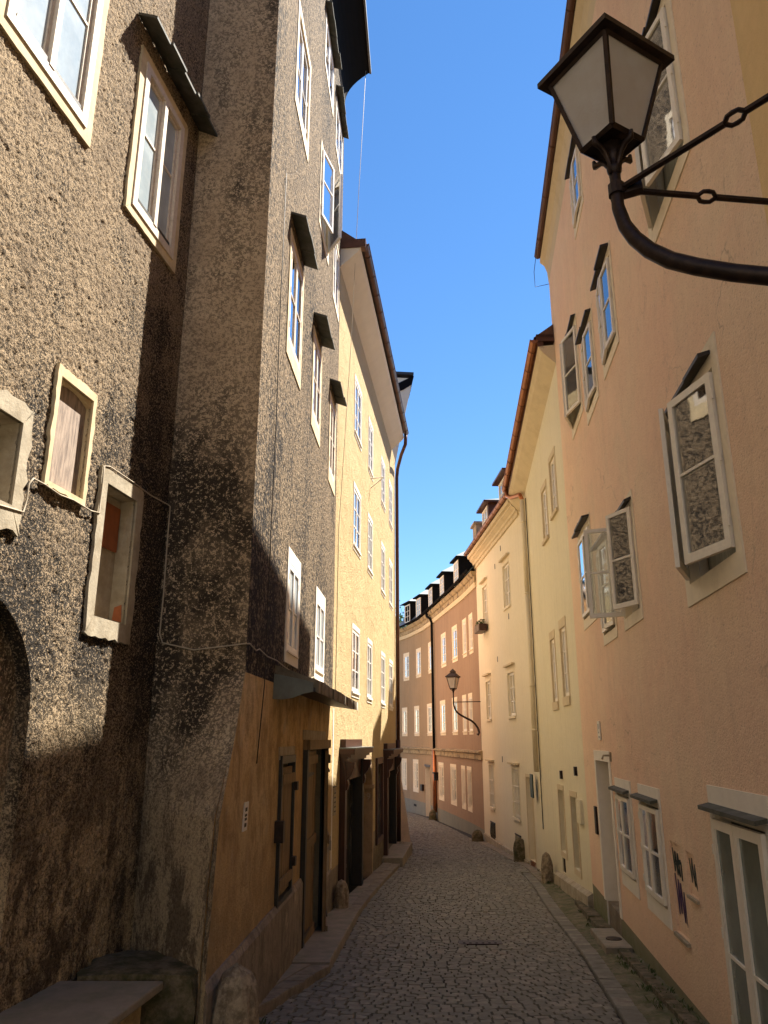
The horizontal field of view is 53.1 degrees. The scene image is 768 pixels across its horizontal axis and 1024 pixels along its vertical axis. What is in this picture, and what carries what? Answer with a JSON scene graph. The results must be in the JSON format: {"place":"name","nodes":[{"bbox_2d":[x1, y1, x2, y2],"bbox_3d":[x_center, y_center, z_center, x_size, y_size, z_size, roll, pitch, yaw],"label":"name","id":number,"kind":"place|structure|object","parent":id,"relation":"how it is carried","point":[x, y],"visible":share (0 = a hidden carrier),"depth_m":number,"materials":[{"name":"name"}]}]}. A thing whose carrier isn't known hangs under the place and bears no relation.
{"place":"outdoors","nodes":[
{"label":"outdoors","id":0,"kind":"place"},
{"bbox_2d":[259,863,399,1016],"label":"pavement","id":1,"kind":"structure","parent":0,"point":[315,958],"depth_m":9.02,"materials":[{"name":"stone"}]},
{"bbox_2d":[292,912,357,969],"bbox_3d":[-0.705,5.546,9.934,0.441,0.434,3.615,-1,-17,3],"label":"door slab","id":2,"kind":"structure","parent":1,"relation":"in","point":[322,948],"depth_m":9.38,"materials":[{"name":"stone"}]},
{"bbox_2d":[259,812,648,1023],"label":"street","id":3,"kind":"structure","parent":0,"point":[405,957],"depth_m":8.97,"materials":[{"name":"stone"}]},
{"bbox_2d":[0,981,162,1023],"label":"wall bench","id":4,"kind":"object","parent":3,"relation":"on","point":[91,1002],"depth_m":4.58,"materials":[{"name":"stone"}]},
{"bbox_2d":[77,950,197,1023],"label":"stone block","id":5,"kind":"structure","parent":3,"relation":"on","point":[174,1001],"depth_m":5.04,"materials":[{"name":"stone"}]},
{"bbox_2d":[0,0,370,1023],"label":"roughcast house","id":6,"kind":"structure","parent":3,"relation":"on","point":[152,152],"depth_m":6.42,"materials":[{"name":"paint"}]},
{"bbox_2d":[0,0,109,148],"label":"window","id":7,"kind":"structure","parent":6,"relation":"in","point":[61,42],"depth_m":5.54,"materials":[{"name":"paint"}]},
{"bbox_2d":[40,363,97,506],"bbox_3d":[-2.220,-0.528,5.392,0.087,0.881,0.524,-3,-17,9],"label":"boarded window","id":8,"kind":"structure","parent":6,"relation":"in","point":[72,399],"depth_m":5.43,"materials":[{"name":"paint"}]},
{"bbox_2d":[0,465,314,677],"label":"wall cable","id":9,"kind":"object","parent":6,"relation":"attached to","point":[26,500],"depth_m":6.51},
{"bbox_2d":[123,12,217,273],"bbox_3d":[-1.967,-3.283,7.169,0.268,1.954,1.440,-3,-17,9],"label":"window","id":10,"kind":"structure","parent":6,"relation":"in","point":[153,188],"depth_m":7.03,"materials":[{"name":"paint"}]},
{"bbox_2d":[242,801,248,831],"bbox_3d":[-1.150,2.529,6.388,0.012,0.220,0.182,-1,-17,3],"label":"wall plate","id":11,"kind":"object","parent":6,"relation":"attached to","point":[245,816],"depth_m":6.36,"materials":[{"name":"plastic"}]},
{"bbox_2d":[256,173,286,763],"bbox_3d":[-1.118,-0.819,7.796,0.010,6.401,0.221,-1,-17,3],"label":"wall wire","id":12,"kind":"object","parent":6,"relation":"attached to","point":[273,479],"depth_m":7.73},
{"bbox_2d":[274,821,284,842],"bbox_3d":[-1.042,3.191,7.675,0.090,0.200,0.100,-1,-17,3],"label":"key box","id":13,"kind":"object","parent":6,"relation":"attached to","point":[279,831],"visible":1,"depth_m":7.63,"materials":[{"name":"black metal"}]},
{"bbox_2d":[284,546,300,668],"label":"window","id":14,"kind":"structure","parent":6,"relation":"in","point":[292,614],"depth_m":8.87,"materials":[{"name":"white paint"}]},
{"bbox_2d":[286,211,317,390],"bbox_3d":[-1.015,-2.559,9.440,0.248,1.869,1.060,-1,-17,3],"label":"window","id":15,"kind":"structure","parent":6,"relation":"in","point":[294,328],"depth_m":9.43,"materials":[{"name":"paint"}]},
{"bbox_2d":[294,0,310,162],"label":"window","id":16,"kind":"structure","parent":6,"relation":"in","point":[301,76],"depth_m":10.39,"materials":[{"name":"white paint"}]},
{"bbox_2d":[304,750,317,943],"bbox_3d":[-0.945,4.249,9.769,0.059,2.320,0.989,-1,-17,3],"label":"door leaf","id":17,"kind":"structure","parent":6,"relation":"in","point":[313,758],"depth_m":9.89,"materials":[{"name":"brown wood"}]},
{"bbox_2d":[273,665,357,709],"bbox_3d":[-0.754,2.386,10.031,0.462,0.353,4.892,-1,-17,3],"label":"door canopy","id":18,"kind":"object","parent":6,"relation":"attached to","point":[288,684],"visible":1,"depth_m":7.75,"materials":[{"name":"metal"}]},
{"bbox_2d":[313,586,325,682],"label":"window","id":19,"kind":"structure","parent":6,"relation":"in","point":[320,601],"depth_m":11.15,"materials":[{"name":"white paint"}]},
{"bbox_2d":[310,312,334,447],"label":"window","id":20,"kind":"structure","parent":6,"relation":"in","point":[322,322],"depth_m":11.29,"materials":[{"name":"paint"}]},
{"bbox_2d":[320,750,330,931],"bbox_3d":[-0.799,4.574,10.741,0.122,2.390,0.976,2,-17,-6],"label":"door leaf","id":21,"kind":"structure","parent":6,"relation":"in","point":[325,840],"depth_m":10.39,"materials":[{"name":"brown wood"}]},
{"bbox_2d":[319,138,342,264],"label":"window","id":22,"kind":"structure","parent":6,"relation":"in","point":[330,194],"depth_m":12.45,"materials":[{"name":"white paint"}]},
{"bbox_2d":[324,0,341,116],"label":"window","id":23,"kind":"structure","parent":6,"relation":"in","point":[329,67],"depth_m":13.60,"materials":[{"name":"white paint"}]},
{"bbox_2d":[332,245,339,322],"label":"window","id":24,"kind":"structure","parent":6,"relation":"in","point":[336,262],"depth_m":14.24,"materials":[{"name":"white paint"}]},
{"bbox_2d":[328,378,346,495],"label":"window","id":25,"kind":"structure","parent":6,"relation":"in","point":[336,385],"depth_m":13.16,"materials":[{"name":"paint"}]},
{"bbox_2d":[335,85,348,173],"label":"window","id":26,"kind":"structure","parent":6,"relation":"in","point":[340,92],"depth_m":15.11,"materials":[{"name":"white paint"}]},
{"bbox_2d":[335,72,365,689],"bbox_3d":[-0.606,-3.247,14.741,0.447,13.000,0.027,-4,-17,13],"label":"hanging wire","id":27,"kind":"object","parent":6,"relation":"hanging from","point":[347,397],"visible":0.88,"depth_m":14.35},
{"bbox_2d":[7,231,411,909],"bbox_3d":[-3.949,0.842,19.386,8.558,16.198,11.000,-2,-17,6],"label":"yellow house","id":28,"kind":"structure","parent":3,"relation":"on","point":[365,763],"depth_m":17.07,"materials":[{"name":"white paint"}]},
{"bbox_2d":[332,786,336,815],"bbox_3d":[-0.803,4.688,12.490,0.025,0.445,0.240,-2,-17,6],"label":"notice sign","id":29,"kind":"object","parent":28,"relation":"attached to","point":[334,801],"visible":1,"depth_m":12.44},
{"bbox_2d":[351,622,359,698],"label":"window","id":30,"kind":"structure","parent":28,"relation":"in","point":[355,656],"depth_m":15.36,"materials":[{"name":"white paint"}]},
{"bbox_2d":[353,481,361,559],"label":"window","id":31,"kind":"structure","parent":28,"relation":"in","point":[356,494],"depth_m":16.18,"materials":[{"name":"white paint"}]},
{"bbox_2d":[354,374,361,451],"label":"window","id":32,"kind":"structure","parent":28,"relation":"in","point":[358,394],"depth_m":16.90,"materials":[{"name":"white paint"}]},
{"bbox_2d":[363,755,374,877],"bbox_3d":[-0.485,6.494,16.254,0.350,2.780,2.015,-2,-17,6],"label":"arched doorway","id":33,"kind":"structure","parent":28,"relation":"in","point":[369,786],"depth_m":17.00,"materials":[{"name":"wood"}]},
{"bbox_2d":[367,512,372,578],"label":"window","id":34,"kind":"structure","parent":28,"relation":"in","point":[370,523],"depth_m":18.33,"materials":[{"name":"white paint"}]},
{"bbox_2d":[367,637,372,703],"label":"window","id":35,"kind":"structure","parent":28,"relation":"in","point":[369,643],"depth_m":17.43,"materials":[{"name":"white paint"}]},
{"bbox_2d":[368,415,373,481],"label":"window","id":36,"kind":"structure","parent":28,"relation":"in","point":[370,429],"depth_m":18.91,"materials":[{"name":"white paint"}]},
{"bbox_2d":[375,757,383,845],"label":"shop window","id":37,"kind":"structure","parent":28,"relation":"in","point":[380,760],"depth_m":18.51,"materials":[{"name":"red wood"}]},
{"bbox_2d":[381,455,385,511],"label":"window","id":38,"kind":"structure","parent":28,"relation":"in","point":[382,462],"depth_m":21.57,"materials":[{"name":"white paint"}]},
{"bbox_2d":[381,540,385,598],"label":"window","id":39,"kind":"structure","parent":28,"relation":"in","point":[382,546],"depth_m":20.88,"materials":[{"name":"white paint"}]},
{"bbox_2d":[381,651,385,707],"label":"window","id":40,"kind":"structure","parent":28,"relation":"in","point":[383,704],"depth_m":20.07,"materials":[{"name":"white paint"}]},
{"bbox_2d":[389,480,392,529],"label":"window","id":41,"kind":"structure","parent":28,"relation":"in","point":[390,487],"depth_m":23.48,"materials":[{"name":"white paint"}]},
{"bbox_2d":[389,558,392,610],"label":"window","id":42,"kind":"structure","parent":28,"relation":"in","point":[390,563],"depth_m":22.85,"materials":[{"name":"white paint"}]},
{"bbox_2d":[389,658,393,710],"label":"window","id":43,"kind":"structure","parent":28,"relation":"in","point":[391,707],"depth_m":22.00,"materials":[{"name":"white paint"}]},
{"bbox_2d":[211,962,258,1023],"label":"guard stone","id":44,"kind":"object","parent":3,"relation":"on","point":[236,1000],"visible":0.96,"depth_m":5.17,"materials":[{"name":"stone"}]},
{"bbox_2d":[333,879,348,908],"bbox_3d":[-0.687,6.108,12.213,0.256,0.507,0.277,0,-16,0],"label":"guard stone","id":45,"kind":"object","parent":3,"relation":"on","point":[341,897],"visible":0.88,"depth_m":12.14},
{"bbox_2d":[392,371,413,841],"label":"building","id":46,"kind":"structure","parent":3,"relation":"on","point":[405,380],"depth_m":28.05,"materials":[{"name":"paint"}]},
{"bbox_2d":[395,551,484,838],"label":"terracotta terrace","id":47,"kind":"structure","parent":3,"relation":"on","point":[438,640],"depth_m":32.78,"materials":[{"name":"orange paint"}]},
{"bbox_2d":[402,707,406,735],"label":"window","id":48,"kind":"structure","parent":47,"relation":"in","point":[404,710],"depth_m":40.16,"materials":[{"name":"beige paint"}]},
{"bbox_2d":[402,758,406,789],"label":"window","id":49,"kind":"structure","parent":47,"relation":"in","point":[404,761],"depth_m":39.41,"materials":[{"name":"beige paint"}]},
{"bbox_2d":[403,652,408,680],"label":"window","id":50,"kind":"structure","parent":47,"relation":"in","point":[406,655],"depth_m":40.67,"materials":[{"name":"beige paint"}]},
{"bbox_2d":[413,759,418,792],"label":"window","id":51,"kind":"structure","parent":47,"relation":"in","point":[415,761],"depth_m":37.69,"materials":[{"name":"beige paint"}]},
{"bbox_2d":[414,706,419,735],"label":"window","id":52,"kind":"structure","parent":47,"relation":"in","point":[416,708],"depth_m":38.28,"materials":[{"name":"beige paint"}]},
{"bbox_2d":[416,647,420,677],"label":"window","id":53,"kind":"structure","parent":47,"relation":"in","point":[418,651],"depth_m":38.59,"materials":[{"name":"beige paint"}]},
{"bbox_2d":[428,642,430,673],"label":"window","id":54,"kind":"structure","parent":47,"relation":"in","point":[429,644],"depth_m":36.26,"materials":[{"name":"beige paint"}]},
{"bbox_2d":[427,703,431,735],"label":"window","id":55,"kind":"structure","parent":47,"relation":"in","point":[429,706],"depth_m":35.73,"materials":[{"name":"beige paint"}]},
{"bbox_2d":[438,762,443,800],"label":"window","id":56,"kind":"structure","parent":47,"relation":"in","point":[440,765],"depth_m":32.58,"materials":[{"name":"beige paint"}]},
{"bbox_2d":[440,700,445,734],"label":"window","id":57,"kind":"structure","parent":47,"relation":"in","point":[442,703],"depth_m":32.77,"materials":[{"name":"beige paint"}]},
{"bbox_2d":[441,632,445,667],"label":"window","id":58,"kind":"structure","parent":47,"relation":"in","point":[443,639],"depth_m":33.15,"materials":[{"name":"beige paint"}]},
{"bbox_2d":[450,764,456,805],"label":"window","id":59,"kind":"structure","parent":47,"relation":"in","point":[452,766],"depth_m":30.14,"materials":[{"name":"beige paint"}]},
{"bbox_2d":[452,624,457,662],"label":"window","id":60,"kind":"structure","parent":47,"relation":"in","point":[454,635],"depth_m":30.95,"materials":[{"name":"beige paint"}]},
{"bbox_2d":[452,697,457,734],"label":"window","id":61,"kind":"structure","parent":47,"relation":"in","point":[454,715],"depth_m":30.35,"materials":[{"name":"beige paint"}]},
{"bbox_2d":[461,765,465,809],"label":"window","id":62,"kind":"structure","parent":47,"relation":"in","point":[463,781],"depth_m":28.43,"materials":[{"name":"beige paint"}]},
{"bbox_2d":[462,618,466,657],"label":"window","id":63,"kind":"structure","parent":47,"relation":"in","point":[464,634],"depth_m":29.20,"materials":[{"name":"beige paint"}]},
{"bbox_2d":[462,695,466,734],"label":"window","id":64,"kind":"structure","parent":47,"relation":"in","point":[464,704],"depth_m":28.76,"materials":[{"name":"beige paint"}]},
{"bbox_2d":[467,766,472,812],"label":"window","id":65,"kind":"structure","parent":47,"relation":"in","point":[469,773],"depth_m":27.43,"materials":[{"name":"beige paint"}]},
{"bbox_2d":[468,613,473,653],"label":"window","id":66,"kind":"structure","parent":47,"relation":"in","point":[471,649],"depth_m":27.96,"materials":[{"name":"beige paint"}]},
{"bbox_2d":[468,693,473,734],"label":"window","id":67,"kind":"structure","parent":47,"relation":"in","point":[470,704],"depth_m":27.67,"materials":[{"name":"beige paint"}]},
{"bbox_2d":[458,940,502,945],"bbox_3d":[1.225,5.490,9.794,0.550,0.042,0.180,0,-16,0],"label":"drain cover","id":68,"kind":"object","parent":3,"relation":"on","point":[482,942],"visible":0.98,"depth_m":9.78,"materials":[{"name":"black metal"}]},
{"bbox_2d":[259,870,704,1023],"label":"weeds","id":69,"kind":"object","parent":3,"relation":"on","point":[647,987],"visible":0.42,"depth_m":7.32,"materials":[{"name":"green plant"}]},
{"bbox_2d":[463,468,539,869],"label":"cream house","id":70,"kind":"structure","parent":3,"relation":"on","point":[493,552],"depth_m":22.26,"materials":[{"name":"paint"}]},
{"bbox_2d":[445,669,480,735],"bbox_3d":[2.659,6.380,25.876,1.142,2.206,0.499,-3,-17,11],"label":"street lantern","id":71,"kind":"object","parent":70,"relation":"attached to","point":[452,676],"visible":1,"depth_m":25.99,"materials":[{"name":"black metal"}]},
{"bbox_2d":[474,619,486,633],"bbox_3d":[3.166,3.743,25.258,0.278,0.409,0.902,1,-17,-3],"label":"flower box","id":72,"kind":"object","parent":70,"relation":"attached to","point":[480,627],"visible":1,"depth_m":24.97,"materials":[{"name":"red wood"}]},
{"bbox_2d":[482,582,487,624],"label":"window","id":73,"kind":"structure","parent":70,"relation":"in","point":[485,589],"depth_m":25.63,"materials":[{"name":"beige paint"}]},
{"bbox_2d":[485,679,491,721],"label":"window","id":74,"kind":"structure","parent":70,"relation":"in","point":[488,683],"depth_m":24.73,"materials":[{"name":"beige paint"}]},
{"bbox_2d":[488,763,494,810],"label":"window","id":75,"kind":"structure","parent":70,"relation":"in","point":[491,768],"depth_m":23.86,"materials":[{"name":"beige paint"}]},
{"bbox_2d":[502,558,510,610],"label":"window","id":76,"kind":"structure","parent":70,"relation":"in","point":[506,569],"depth_m":22.31,"materials":[{"name":"beige paint"}]},
{"bbox_2d":[507,669,515,718],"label":"window","id":77,"kind":"structure","parent":70,"relation":"in","point":[511,676],"depth_m":21.45,"materials":[{"name":"beige paint"}]},
{"bbox_2d":[511,766,520,821],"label":"window","id":78,"kind":"structure","parent":70,"relation":"in","point":[516,783],"depth_m":20.62,"materials":[{"name":"beige paint"}]},
{"bbox_2d":[525,773,536,866],"bbox_3d":[3.823,7.602,18.940,0.471,2.180,0.700,0,-16,0],"label":"doorway","id":79,"kind":"structure","parent":70,"relation":"in","point":[526,775],"depth_m":19.02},
{"bbox_2d":[502,324,593,907],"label":"pale yellow house","id":80,"kind":"structure","parent":3,"relation":"on","point":[534,474],"depth_m":15.76,"materials":[{"name":"beige paint"}]},
{"bbox_2d":[525,498,543,828],"bbox_3d":[3.534,3.344,18.154,0.024,7.700,0.021,0,-16,0],"label":"pipe wire","id":81,"kind":"object","parent":80,"relation":"attached to","point":[534,666],"visible":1,"depth_m":18.05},
{"bbox_2d":[540,479,549,545],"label":"window","id":82,"kind":"structure","parent":80,"relation":"in","point":[545,504],"depth_m":16.54,"materials":[{"name":"beige paint"}]},
{"bbox_2d":[548,447,558,520],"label":"window","id":83,"kind":"structure","parent":80,"relation":"in","point":[553,464],"depth_m":15.50,"materials":[{"name":"beige paint"}]},
{"bbox_2d":[549,629,558,710],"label":"window","id":84,"kind":"structure","parent":80,"relation":"in","point":[555,705],"depth_m":15.66,"materials":[{"name":"beige paint"}]},
{"bbox_2d":[557,784,567,860],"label":"blind window","id":85,"kind":"structure","parent":80,"relation":"in","point":[560,787],"depth_m":14.76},
{"bbox_2d":[558,616,570,705],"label":"window","id":86,"kind":"structure","parent":80,"relation":"in","point":[566,700],"depth_m":14.51,"materials":[{"name":"beige paint"}]},
{"bbox_2d":[569,790,581,878],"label":"blind window","id":87,"kind":"structure","parent":80,"relation":"in","point":[571,793],"depth_m":13.61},
{"bbox_2d":[575,799,583,823],"bbox_3d":[3.340,5.110,13.130,0.050,0.380,0.360,-1,-17,3],"label":"meter box","id":88,"kind":"object","parent":80,"relation":"attached to","point":[579,811],"visible":1,"depth_m":13.02,"materials":[{"name":"yellow paint"}]},
{"bbox_2d":[590,928,632,954],"bbox_3d":[2.875,5.503,9.764,0.318,0.275,1.382,-2,-17,6],"label":"stone step","id":89,"kind":"object","parent":3,"relation":"on","point":[610,940],"visible":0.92,"depth_m":9.56,"materials":[{"name":"beige stone"}]},
{"bbox_2d":[534,0,767,1023],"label":"salmon house","id":90,"kind":"structure","parent":3,"relation":"on","point":[662,377],"depth_m":6.70,"materials":[{"name":"beige paint"}]},
{"bbox_2d":[559,313,583,439],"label":"window","id":91,"kind":"structure","parent":90,"relation":"in","point":[569,352],"depth_m":12.33,"materials":[{"name":"beige paint"}]},
{"bbox_2d":[564,137,583,239],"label":"window","id":92,"kind":"structure","parent":90,"relation":"in","point":[573,168],"depth_m":11.62,"materials":[{"name":"beige paint"}]},
{"bbox_2d":[571,512,597,630],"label":"window","id":93,"kind":"structure","parent":90,"relation":"in","point":[583,523],"depth_m":11.91,"materials":[{"name":"beige paint"}]},
{"bbox_2d":[575,307,598,425],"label":"window","id":94,"kind":"structure","parent":90,"relation":"in","point":[585,336],"depth_m":10.87,"materials":[{"name":"beige paint"}]},
{"bbox_2d":[593,806,598,834],"bbox_3d":[3.213,4.664,11.645,0.030,0.390,0.160,-2,-17,6],"label":"intercom panel","id":95,"kind":"object","parent":90,"relation":"attached to","point":[596,821],"visible":0.93,"depth_m":11.60,"materials":[{"name":"black metal"}]},
{"bbox_2d":[590,532,617,645],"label":"window","id":96,"kind":"structure","parent":90,"relation":"in","point":[601,544],"depth_m":10.10,"materials":[{"name":"beige paint"}]},
{"bbox_2d":[590,240,618,379],"bbox_3d":[2.798,-2.493,9.605,0.249,1.377,1.020,-2,-17,6],"label":"window","id":97,"kind":"structure","parent":90,"relation":"in","point":[603,282],"depth_m":9.48,"materials":[{"name":"beige paint"}]},
{"bbox_2d":[593,750,622,936],"bbox_3d":[3.380,4.792,10.633,0.534,2.850,1.380,-2,-17,6],"label":"doorway","id":98,"kind":"structure","parent":90,"relation":"in","point":[615,907],"depth_m":10.56,"materials":[{"name":"beige paint"}]},
{"bbox_2d":[583,489,643,630],"bbox_3d":[2.731,0.593,8.849,0.536,1.430,1.116,0,-16,0],"label":"window","id":99,"kind":"structure","parent":90,"relation":"in","point":[624,571],"depth_m":8.60,"materials":[{"name":"beige paint"}]},
{"bbox_2d":[608,777,639,899],"bbox_3d":[2.987,3.947,9.436,0.200,1.270,1.105,-2,-17,6],"label":"window","id":100,"kind":"structure","parent":90,"relation":"in","point":[627,854],"depth_m":9.27,"materials":[{"name":"beige paint"}]},
{"bbox_2d":[630,783,672,930],"bbox_3d":[2.822,3.528,8.021,0.203,1.270,1.115,-2,-17,6],"label":"window","id":101,"kind":"structure","parent":90,"relation":"in","point":[655,875],"depth_m":7.87,"materials":[{"name":"beige paint"}]},
{"bbox_2d":[634,0,690,242],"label":"window","id":102,"kind":"structure","parent":90,"relation":"in","point":[668,128],"depth_m":6.53,"materials":[{"name":"beige paint"}]},
{"bbox_2d":[658,331,747,607],"bbox_3d":[2.428,-0.254,6.010,0.407,1.780,1.430,-2,-17,6],"label":"window","id":103,"kind":"structure","parent":90,"relation":"in","point":[705,520],"depth_m":5.71,"materials":[{"name":"beige paint"}]},
{"bbox_2d":[697,785,767,1023],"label":"window","id":104,"kind":"structure","parent":90,"relation":"in","point":[740,835],"depth_m":5.25,"materials":[{"name":"beige paint"}]},
{"bbox_2d":[730,0,767,225],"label":"apricot house","id":105,"kind":"structure","parent":3,"relation":"on","point":[750,18],"depth_m":4.67,"materials":[{"name":"paint"}]},
{"bbox_2d":[537,12,767,285],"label":"street lantern","id":106,"kind":"object","parent":105,"relation":"attached to","point":[599,82],"visible":1,"depth_m":3.15,"materials":[{"name":"black metal"}]},
{"bbox_2d":[342,0,566,650],"label":"sky","id":107,"kind":"structure","parent":0,"point":[456,120],"materials":[{"name":"blue"}]},
{"bbox_2d":[479,841,700,1023],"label":"edge paving","id":108,"kind":"structure","parent":0,"point":[668,998],"depth_m":8.22,"materials":[{"name":"stone"}]},
{"bbox_2d":[471,830,483,841],"bbox_3d":[3.000,10.383,24.670,0.403,0.367,0.340,0,-16,0],"label":"guard stone","id":109,"kind":"object","parent":108,"relation":"on","point":[477,835],"visible":0.99,"depth_m":24.55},
{"bbox_2d":[513,838,524,861],"bbox_3d":[3.485,8.636,19.663,0.375,0.587,0.350,0,-16,0],"label":"guard stone","id":110,"kind":"object","parent":108,"relation":"on","point":[519,850],"visible":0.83,"depth_m":19.53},
{"bbox_2d":[533,874,707,1023],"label":"mossy verge","id":111,"kind":"structure","parent":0,"point":[625,977],"depth_m":8.15,"materials":[{"name":"soil"}]},
{"bbox_2d":[541,852,553,883],"bbox_3d":[3.325,7.253,15.686,0.256,0.608,0.254,0,-16,0],"label":"guard stone","id":112,"kind":"object","parent":111,"relation":"on","point":[547,872],"visible":0.98,"depth_m":15.60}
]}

